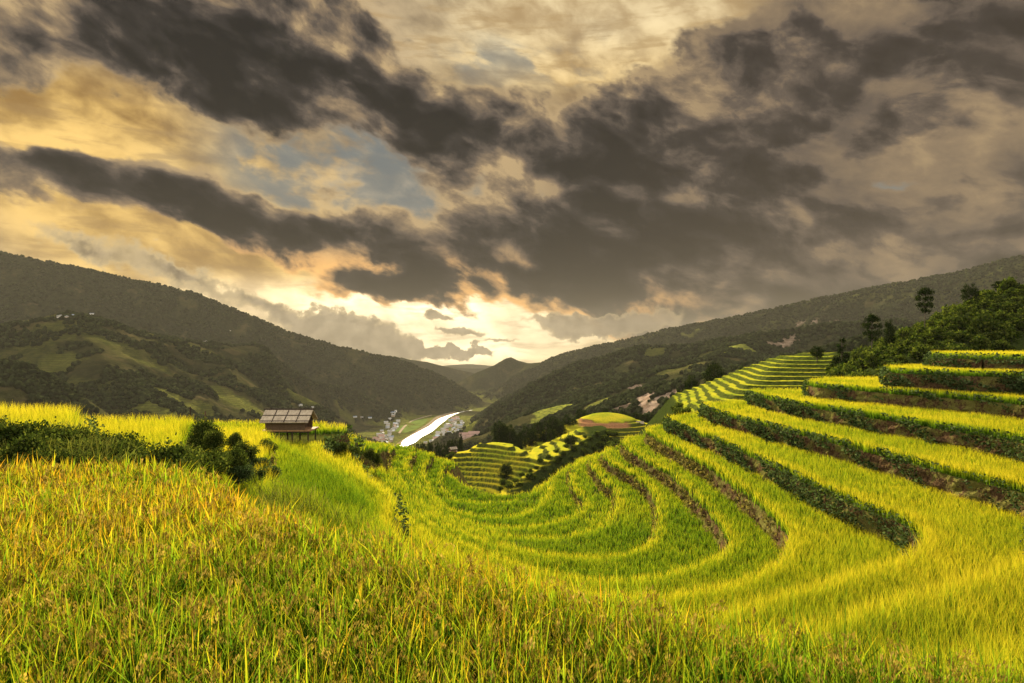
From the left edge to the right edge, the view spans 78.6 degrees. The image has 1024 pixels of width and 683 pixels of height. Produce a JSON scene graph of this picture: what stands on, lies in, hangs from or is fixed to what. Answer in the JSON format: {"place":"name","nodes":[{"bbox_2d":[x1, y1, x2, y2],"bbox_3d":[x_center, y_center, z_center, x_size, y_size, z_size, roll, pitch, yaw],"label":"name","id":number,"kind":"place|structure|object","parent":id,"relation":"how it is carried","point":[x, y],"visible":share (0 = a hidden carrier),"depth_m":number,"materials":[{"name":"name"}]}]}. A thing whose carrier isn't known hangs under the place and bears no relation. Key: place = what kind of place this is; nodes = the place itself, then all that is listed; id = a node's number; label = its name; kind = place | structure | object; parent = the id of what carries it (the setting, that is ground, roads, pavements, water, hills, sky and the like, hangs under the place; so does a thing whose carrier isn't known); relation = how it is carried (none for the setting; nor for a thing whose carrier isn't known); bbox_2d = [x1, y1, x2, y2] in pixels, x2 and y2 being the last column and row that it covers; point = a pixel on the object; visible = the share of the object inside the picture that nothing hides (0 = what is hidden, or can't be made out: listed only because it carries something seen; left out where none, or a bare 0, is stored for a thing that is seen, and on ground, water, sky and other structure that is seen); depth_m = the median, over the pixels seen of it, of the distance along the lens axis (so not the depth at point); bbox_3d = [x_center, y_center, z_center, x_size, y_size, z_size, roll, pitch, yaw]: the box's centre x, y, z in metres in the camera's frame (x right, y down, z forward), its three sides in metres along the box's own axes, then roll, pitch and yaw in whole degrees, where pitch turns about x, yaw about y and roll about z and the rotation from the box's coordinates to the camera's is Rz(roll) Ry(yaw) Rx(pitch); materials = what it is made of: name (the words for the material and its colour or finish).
{"place":"outdoors","nodes":[
{"label":"outdoors","id":0,"kind":"place"},
{"bbox_2d":[79,412,195,450],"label":"rice field","id":1,"kind":"structure","parent":0,"point":[157,430],"depth_m":22.90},
{"bbox_2d":[395,418,426,432],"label":"field","id":2,"kind":"structure","parent":0,"point":[420,422],"depth_m":1500.89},
{"bbox_2d":[396,411,455,444],"bbox_3d":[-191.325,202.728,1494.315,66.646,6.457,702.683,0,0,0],"label":"shore","id":3,"kind":"structure","parent":0,"point":[433,420],"depth_m":1569.85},
{"bbox_2d":[402,410,469,446],"bbox_3d":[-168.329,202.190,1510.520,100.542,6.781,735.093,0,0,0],"label":"river","id":4,"kind":"structure","parent":0,"point":[414,438],"depth_m":1395.90,"materials":[{"name":"liquid"}]},
{"bbox_2d":[441,464,543,504],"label":"terrace","id":5,"kind":"structure","parent":0,"point":[455,471],"depth_m":79.69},
{"bbox_2d":[443,453,599,505],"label":"rice field","id":6,"kind":"structure","parent":5,"relation":"on","point":[452,482],"depth_m":65.98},
{"bbox_2d":[380,443,612,541],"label":"rice field","id":7,"kind":"structure","parent":0,"point":[402,452],"depth_m":52.58,"materials":[{"name":"plant"}]},
{"bbox_2d":[413,454,580,530],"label":"terrace","id":8,"kind":"structure","parent":0,"point":[429,465],"depth_m":61.55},
{"bbox_2d":[410,448,588,530],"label":"rice field","id":9,"kind":"structure","parent":0,"point":[423,458],"depth_m":56.08,"materials":[{"name":"plant"}]},
{"bbox_2d":[429,461,575,519],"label":"terrace","id":10,"kind":"structure","parent":0,"point":[444,471],"depth_m":61.60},
{"bbox_2d":[426,453,598,519],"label":"rice field","id":11,"kind":"structure","parent":10,"relation":"on","point":[436,482],"depth_m":60.12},
{"bbox_2d":[393,446,616,539],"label":"terrace","id":12,"kind":"structure","parent":0,"point":[595,492],"depth_m":57.16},
{"bbox_2d":[408,456,582,512],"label":"bank weeds","id":13,"kind":"object","parent":12,"relation":"on","point":[567,477],"visible":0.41,"depth_m":64.24,"materials":[{"name":"green plant"}]},
{"bbox_2d":[0,252,1023,457],"bbox_3d":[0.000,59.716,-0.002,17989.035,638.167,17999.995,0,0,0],"label":"terrain","id":14,"kind":"structure","parent":0,"point":[474,378],"depth_m":1537.97,"materials":[{"name":"plant"}]},
{"bbox_2d":[0,251,1023,450],"bbox_3d":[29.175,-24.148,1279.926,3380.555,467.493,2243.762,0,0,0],"label":"forest","id":15,"kind":"object","parent":14,"relation":"on","point":[577,399],"visible":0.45,"depth_m":1012.99,"materials":[{"name":"green plant"}]},
{"bbox_2d":[525,428,538,445],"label":"broadleaf tree","id":16,"kind":"object","parent":14,"relation":"on","point":[532,436],"visible":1,"depth_m":213.55,"materials":[{"name":"green plant"}]},
{"bbox_2d":[684,375,699,389],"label":"broadleaf tree","id":17,"kind":"object","parent":14,"relation":"on","point":[691,383],"visible":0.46,"depth_m":149.43,"materials":[{"name":"green plant"}]},
{"bbox_2d":[701,360,725,383],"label":"broadleaf tree","id":18,"kind":"object","parent":14,"relation":"on","point":[711,370],"visible":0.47,"depth_m":149.34,"materials":[{"name":"green plant"}]},
{"bbox_2d":[0,363,1023,434],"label":"rice field","id":19,"kind":"structure","parent":0,"point":[37,414],"depth_m":21.28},
{"bbox_2d":[0,0,1023,365],"label":"sky","id":20,"kind":"structure","parent":0,"point":[439,182],"materials":[{"name":"grey"}]},
{"bbox_2d":[369,441,657,561],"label":"rice field","id":21,"kind":"structure","parent":0,"point":[637,539],"depth_m":43.06,"materials":[{"name":"plant"}]},
{"bbox_2d":[4,373,1023,682],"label":"terrace","id":22,"kind":"structure","parent":0,"point":[986,381],"depth_m":50.67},
{"bbox_2d":[0,447,51,471],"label":"bush","id":23,"kind":"object","parent":22,"relation":"on","point":[36,454],"visible":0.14,"depth_m":12.00,"materials":[{"name":"green plant"}]},
{"bbox_2d":[0,423,57,460],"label":"bush","id":24,"kind":"object","parent":22,"relation":"on","point":[27,444],"visible":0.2,"depth_m":12.36,"materials":[{"name":"green plant"}]},
{"bbox_2d":[0,418,59,450],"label":"bush","id":25,"kind":"object","parent":22,"relation":"on","point":[12,431],"visible":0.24,"depth_m":13.62,"materials":[{"name":"green plant"}]},
{"bbox_2d":[5,426,73,452],"bbox_3d":[-9.977,2.430,13.223,1.346,1.171,1.745,0,0,13],"label":"bush","id":26,"kind":"object","parent":22,"relation":"on","point":[49,436],"visible":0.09,"depth_m":13.51,"materials":[{"name":"green plant"}]},
{"bbox_2d":[34,442,81,469],"bbox_3d":[-8.590,2.455,11.729,1.034,1.059,0.960,0,0,35],"label":"bush","id":27,"kind":"object","parent":22,"relation":"on","point":[63,456],"visible":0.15,"depth_m":11.80,"materials":[{"name":"green plant"}]},
{"bbox_2d":[45,416,88,445],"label":"bush","id":28,"kind":"object","parent":22,"relation":"on","point":[71,436],"visible":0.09,"depth_m":14.12,"materials":[{"name":"green plant"}]},
{"bbox_2d":[47,436,104,458],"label":"bush","id":29,"kind":"object","parent":22,"relation":"on","point":[76,444],"visible":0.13,"depth_m":13.03,"materials":[{"name":"green plant"}]},
{"bbox_2d":[69,423,107,440],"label":"bush","id":30,"kind":"object","parent":22,"relation":"on","point":[82,430],"visible":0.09,"depth_m":15.37,"materials":[{"name":"green plant"}]},
{"bbox_2d":[76,450,119,468],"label":"bush","id":31,"kind":"object","parent":22,"relation":"on","point":[91,456],"visible":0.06,"depth_m":12.18,"materials":[{"name":"green plant"}]},
{"bbox_2d":[89,442,127,458],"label":"bush","id":32,"kind":"object","parent":22,"relation":"on","point":[113,447],"visible":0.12,"depth_m":13.23,"materials":[{"name":"green plant"}]},
{"bbox_2d":[91,457,130,472],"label":"bush","id":33,"kind":"object","parent":22,"relation":"on","point":[114,460],"visible":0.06,"depth_m":11.98,"materials":[{"name":"green plant"}]},
{"bbox_2d":[86,430,150,450],"bbox_3d":[-9.633,2.817,15.133,1.611,1.267,1.603,0,0,-23],"label":"bush","id":34,"kind":"object","parent":22,"relation":"on","point":[130,435],"visible":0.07,"depth_m":15.24,"materials":[{"name":"green plant"}]},
{"bbox_2d":[96,442,184,463],"bbox_3d":[-7.829,2.800,13.169,2.011,1.392,1.551,0,0,29],"label":"bush","id":35,"kind":"object","parent":22,"relation":"on","point":[132,457],"visible":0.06,"depth_m":13.06,"materials":[{"name":"green plant"}]},
{"bbox_2d":[135,432,204,475],"bbox_3d":[-7.323,2.731,13.038,1.522,1.604,1.640,0,0,-35],"label":"bush","id":36,"kind":"object","parent":22,"relation":"on","point":[179,457],"visible":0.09,"depth_m":13.04,"materials":[{"name":"green plant"}]},
{"bbox_2d":[202,429,228,451],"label":"bush","id":37,"kind":"object","parent":22,"relation":"on","point":[211,440],"visible":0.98,"depth_m":18.31,"materials":[{"name":"green plant"}]},
{"bbox_2d":[0,450,1023,682],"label":"rice field","id":38,"kind":"structure","parent":22,"relation":"on","point":[425,649],"depth_m":5.18,"materials":[{"name":"green plant"}]},
{"bbox_2d":[79,366,1023,435],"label":"bank weeds","id":39,"kind":"object","parent":22,"relation":"on","point":[1018,384],"visible":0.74,"depth_m":50.95,"materials":[{"name":"green plant"}]},
{"bbox_2d":[388,447,657,557],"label":"terrace","id":40,"kind":"structure","parent":0,"point":[593,477],"depth_m":46.67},
{"bbox_2d":[387,449,617,516],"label":"bank weeds","id":41,"kind":"object","parent":40,"relation":"on","point":[599,483],"visible":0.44,"depth_m":58.81,"materials":[{"name":"green plant"}]},
{"bbox_2d":[449,425,609,496],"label":"terrace","id":42,"kind":"structure","parent":0,"point":[479,465],"depth_m":182.40,"materials":[{"name":"plant"}]},
{"bbox_2d":[490,420,507,442],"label":"broadleaf tree","id":43,"kind":"object","parent":42,"relation":"on","point":[498,431],"visible":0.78,"depth_m":214.20,"materials":[{"name":"green plant"}]},
{"bbox_2d":[498,463,513,480],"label":"broadleaf tree","id":44,"kind":"object","parent":42,"relation":"on","point":[504,469],"visible":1,"depth_m":157.46,"materials":[{"name":"green plant"}]},
{"bbox_2d":[501,424,516,445],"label":"broadleaf tree","id":45,"kind":"object","parent":42,"relation":"on","point":[508,431],"visible":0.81,"depth_m":212.09,"materials":[{"name":"green plant"}]},
{"bbox_2d":[379,446,727,582],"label":"terrace","id":46,"kind":"structure","parent":0,"point":[614,472],"depth_m":48.00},
{"bbox_2d":[381,449,656,543],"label":"bank weeds","id":47,"kind":"object","parent":46,"relation":"on","point":[635,484],"visible":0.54,"depth_m":55.54,"materials":[{"name":"green plant"}]},
{"bbox_2d":[363,441,721,585],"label":"rice field","id":48,"kind":"structure","parent":46,"relation":"on","point":[653,547],"depth_m":36.49,"materials":[{"name":"plant"}]},
{"bbox_2d":[114,398,1023,680],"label":"rice field","id":49,"kind":"structure","parent":0,"point":[960,602],"depth_m":18.00,"materials":[{"name":"plant"}]},
{"bbox_2d":[366,442,775,599],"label":"terrace","id":50,"kind":"structure","parent":0,"point":[651,471],"depth_m":44.91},
{"bbox_2d":[370,445,723,537],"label":"bank weeds","id":51,"kind":"object","parent":50,"relation":"on","point":[670,483],"visible":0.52,"depth_m":50.60,"materials":[{"name":"green plant"}]},
{"bbox_2d":[362,434,782,604],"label":"rice field","id":52,"kind":"structure","parent":0,"point":[711,499],"depth_m":32.73,"materials":[{"name":"plant"}]},
{"bbox_2d":[523,412,646,450],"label":"terrace","id":53,"kind":"structure","parent":0,"point":[624,425],"depth_m":228.43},
{"bbox_2d":[553,420,567,436],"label":"broadleaf tree","id":54,"kind":"object","parent":53,"relation":"on","point":[559,430],"visible":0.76,"depth_m":225.25,"materials":[{"name":"green plant"}]},
{"bbox_2d":[239,386,1023,682],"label":"rice field","id":55,"kind":"structure","parent":0,"point":[290,462],"depth_m":29.48,"materials":[{"name":"plant"}]},
{"bbox_2d":[240,412,1023,671],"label":"terrace","id":56,"kind":"structure","parent":0,"point":[945,482],"depth_m":36.71,"materials":[{"name":"plant"}]},
{"bbox_2d":[259,408,318,442],"bbox_3d":[-16.385,6.275,46.100,3.770,2.690,2.394,0,0,0],"label":"stilt hut","id":57,"kind":"object","parent":56,"relation":"on","point":[288,419],"visible":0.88,"depth_m":45.35,"materials":[{"name":"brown wood"}]},
{"bbox_2d":[322,402,1023,558],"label":"bank weeds","id":58,"kind":"object","parent":56,"relation":"on","point":[703,409],"visible":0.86,"depth_m":44.61,"materials":[{"name":"green plant"}]},
{"bbox_2d":[744,390,1023,465],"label":"bank weeds","id":59,"kind":"object","parent":56,"relation":"on","point":[757,399],"visible":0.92,"depth_m":47.25,"materials":[{"name":"green plant"}]},
{"bbox_2d":[353,424,912,626],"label":"rice field","id":60,"kind":"structure","parent":0,"point":[785,510],"depth_m":28.89,"materials":[{"name":"plant"}]},
{"bbox_2d":[360,431,921,617],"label":"terrace","id":61,"kind":"structure","parent":0,"point":[719,483],"depth_m":42.26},
{"bbox_2d":[362,431,785,566],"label":"bank weeds","id":62,"kind":"object","parent":61,"relation":"on","point":[650,442],"visible":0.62,"depth_m":50.24,"materials":[{"name":"green plant"}]},
{"bbox_2d":[329,395,1023,681],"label":"terrace","id":63,"kind":"structure","parent":0,"point":[890,427],"depth_m":44.68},
{"bbox_2d":[801,379,1023,413],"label":"bank weeds","id":64,"kind":"object","parent":63,"relation":"on","point":[842,396],"visible":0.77,"depth_m":51.81,"materials":[{"name":"green plant"}]},
{"bbox_2d":[340,420,1014,645],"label":"terrace","id":65,"kind":"structure","parent":0,"point":[753,464],"depth_m":34.50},
{"bbox_2d":[347,416,922,560],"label":"bank weeds","id":66,"kind":"object","parent":65,"relation":"on","point":[667,427],"visible":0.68,"depth_m":38.34,"materials":[{"name":"green plant"}]},
{"bbox_2d":[332,411,1023,664],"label":"rice field","id":67,"kind":"structure","parent":0,"point":[941,524],"depth_m":26.16,"materials":[{"name":"plant"}]},
{"bbox_2d":[338,386,1023,537],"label":"terrace","id":68,"kind":"structure","parent":0,"point":[962,405],"depth_m":51.18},
{"bbox_2d":[0,410,401,557],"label":"undergrowth","id":69,"kind":"object","parent":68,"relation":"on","point":[271,500],"visible":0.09,"depth_m":14.66,"materials":[{"name":"green plant"}]},
{"bbox_2d":[214,375,1023,682],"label":"rice field","id":70,"kind":"structure","parent":68,"relation":"on","point":[869,384],"depth_m":16.66,"materials":[{"name":"plant"}]},
{"bbox_2d":[220,443,250,475],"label":"bush","id":71,"kind":"object","parent":70,"relation":"on","point":[241,458],"visible":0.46,"depth_m":17.96,"materials":[{"name":"green plant"}]},
{"bbox_2d":[227,463,255,484],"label":"bush","id":72,"kind":"object","parent":70,"relation":"on","point":[245,472],"visible":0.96,"depth_m":17.54,"materials":[{"name":"green plant"}]},
{"bbox_2d":[637,351,851,436],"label":"terrace","id":73,"kind":"structure","parent":0,"point":[791,371],"depth_m":110.24,"materials":[{"name":"plant"}]},
{"bbox_2d":[809,345,824,362],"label":"broadleaf tree","id":74,"kind":"object","parent":73,"relation":"on","point":[817,354],"visible":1,"depth_m":107.58,"materials":[{"name":"green plant"}]},
{"bbox_2d":[863,294,1023,376],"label":"hill","id":75,"kind":"structure","parent":0,"point":[1018,343],"depth_m":89.10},
{"bbox_2d":[829,337,849,367],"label":"conifer tree","id":76,"kind":"object","parent":75,"relation":"on","point":[841,359],"visible":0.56,"depth_m":99.83,"materials":[{"name":"green plant"}]},
{"bbox_2d":[860,313,882,349],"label":"pine tree","id":77,"kind":"object","parent":75,"relation":"on","point":[872,318],"visible":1,"depth_m":99.61,"materials":[{"name":"green plant"}]},
{"bbox_2d":[862,351,891,368],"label":"hillside bush","id":78,"kind":"object","parent":75,"relation":"on","point":[871,360],"visible":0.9,"depth_m":86.81,"materials":[{"name":"green plant"}]},
{"bbox_2d":[883,319,896,345],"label":"broadleaf tree","id":79,"kind":"object","parent":75,"relation":"on","point":[890,330],"visible":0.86,"depth_m":100.60,"materials":[{"name":"green plant"}]},
{"bbox_2d":[907,341,933,359],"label":"hillside bush","id":80,"kind":"object","parent":75,"relation":"on","point":[918,352],"visible":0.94,"depth_m":84.84,"materials":[{"name":"green plant"}]},
{"bbox_2d":[914,286,934,326],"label":"pine tree","id":81,"kind":"object","parent":75,"relation":"on","point":[922,292],"visible":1,"depth_m":103.83,"materials":[{"name":"green plant"}]},
{"bbox_2d":[927,324,945,339],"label":"hillside bush","id":82,"kind":"object","parent":75,"relation":"on","point":[936,332],"visible":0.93,"depth_m":91.85,"materials":[{"name":"green plant"}]},
{"bbox_2d":[941,311,966,329],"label":"hillside bush","id":83,"kind":"object","parent":75,"relation":"on","point":[956,320],"visible":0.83,"depth_m":94.98,"materials":[{"name":"green plant"}]},
{"bbox_2d":[945,342,969,351],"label":"hillside bush","id":84,"kind":"object","parent":75,"relation":"on","point":[953,347],"visible":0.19,"depth_m":83.02,"materials":[{"name":"green plant"}]},
{"bbox_2d":[954,330,973,342],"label":"hillside bush","id":85,"kind":"object","parent":75,"relation":"on","point":[964,336],"visible":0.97,"depth_m":89.98,"materials":[{"name":"green plant"}]},
{"bbox_2d":[959,283,981,303],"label":"broadleaf tree","id":86,"kind":"object","parent":75,"relation":"on","point":[972,292],"visible":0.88,"depth_m":107.67,"materials":[{"name":"green plant"}]},
{"bbox_2d":[969,334,991,350],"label":"hillside bush","id":87,"kind":"object","parent":75,"relation":"on","point":[981,342],"visible":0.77,"depth_m":86.94,"materials":[{"name":"green plant"}]},
{"bbox_2d":[967,312,994,332],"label":"hillside bush","id":88,"kind":"object","parent":75,"relation":"on","point":[981,322],"visible":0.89,"depth_m":92.55,"materials":[{"name":"green plant"}]},
{"bbox_2d":[986,301,1016,312],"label":"hillside bush","id":89,"kind":"object","parent":75,"relation":"on","point":[1008,306],"visible":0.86,"depth_m":99.71,"materials":[{"name":"green plant"}]},
{"bbox_2d":[992,309,1011,321],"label":"hillside bush","id":90,"kind":"object","parent":75,"relation":"on","point":[1001,315],"visible":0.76,"depth_m":95.55,"materials":[{"name":"green plant"}]},
{"bbox_2d":[990,339,1016,350],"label":"hillside bush","id":91,"kind":"object","parent":75,"relation":"on","point":[1002,344],"visible":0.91,"depth_m":86.42,"materials":[{"name":"green plant"}]},
{"bbox_2d":[991,321,1018,341],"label":"hillside bush","id":92,"kind":"object","parent":75,"relation":"on","point":[1007,331],"visible":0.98,"depth_m":89.21,"materials":[{"name":"green plant"}]},
{"bbox_2d":[997,276,1022,292],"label":"hillside bush","id":93,"kind":"object","parent":75,"relation":"on","point":[1005,284],"visible":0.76,"depth_m":109.03,"materials":[{"name":"green plant"}]},
{"bbox_2d":[1001,289,1023,296],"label":"hillside bush","id":94,"kind":"object","parent":75,"relation":"on","point":[1016,292],"visible":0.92,"depth_m":105.34,"materials":[{"name":"green plant"}]},
{"bbox_2d":[1002,317,1023,329],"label":"hillside bush","id":95,"kind":"object","parent":75,"relation":"on","point":[1017,323],"visible":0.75,"depth_m":92.46,"materials":[{"name":"green plant"}]},
{"bbox_2d":[929,358,1023,372],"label":"terrace","id":96,"kind":"structure","parent":0,"point":[981,364],"depth_m":53.32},
{"bbox_2d":[922,351,1023,369],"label":"bank weeds","id":97,"kind":"object","parent":96,"relation":"on","point":[933,359],"visible":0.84,"depth_m":55.11,"materials":[{"name":"green plant"}]},
{"bbox_2d":[931,349,1023,359],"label":"rice field","id":98,"kind":"structure","parent":0,"point":[1008,354],"depth_m":55.60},
{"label":"terrace","id":99,"kind":"structure","parent":0,"visible":0},
{"bbox_2d":[193,424,279,490],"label":"rice field","id":100,"kind":"structure","parent":99,"relation":"on","point":[254,437],"depth_m":27.22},
{"bbox_2d":[226,431,241,450],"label":"bush","id":101,"kind":"object","parent":100,"relation":"on","point":[232,440],"visible":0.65,"depth_m":21.89,"materials":[{"name":"green plant"}]},
{"bbox_2d":[234,439,260,461],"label":"bush","id":102,"kind":"object","parent":100,"relation":"on","point":[251,450],"visible":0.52,"depth_m":20.97,"materials":[{"name":"green plant"}]},
{"bbox_2d":[240,467,267,485],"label":"bush","id":103,"kind":"object","parent":100,"relation":"on","point":[260,474],"visible":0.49,"depth_m":18.48,"materials":[{"name":"green plant"}]},
{"bbox_2d":[260,464,281,480],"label":"bush","id":104,"kind":"object","parent":100,"relation":"on","point":[275,469],"visible":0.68,"depth_m":20.82,"materials":[{"name":"green plant"}]},
{"bbox_2d":[259,437,278,454],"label":"bush","id":105,"kind":"object","parent":99,"relation":"on","point":[267,442],"visible":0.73,"depth_m":25.95,"materials":[{"name":"green plant"}]},
{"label":"terrace","id":106,"kind":"structure","parent":0,"visible":0},
{"bbox_2d":[168,444,232,479],"bbox_3d":[-8.451,3.375,16.530,1.847,1.324,1.425,0,0,35],"label":"bush","id":107,"kind":"object","parent":106,"relation":"on","point":[222,461],"visible":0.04,"depth_m":16.51,"materials":[{"name":"green plant"}]},
{"bbox_2d":[183,413,224,451],"bbox_3d":[-9.666,2.889,19.534,1.165,1.295,1.082,0,0,5],"label":"bush","id":108,"kind":"object","parent":106,"relation":"on","point":[199,428],"visible":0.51,"depth_m":19.41,"materials":[{"name":"green plant"}]},
{"bbox_2d":[186,452,223,489],"bbox_3d":[-7.882,3.427,15.431,1.417,1.416,1.410,0,0,13],"label":"bush","id":109,"kind":"object","parent":106,"relation":"on","point":[209,465],"visible":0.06,"depth_m":15.43,"materials":[{"name":"green plant"}]},
{"bbox_2d":[212,447,236,472],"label":"bush","id":110,"kind":"object","parent":106,"relation":"on","point":[231,458],"visible":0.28,"depth_m":17.46,"materials":[{"name":"green plant"}]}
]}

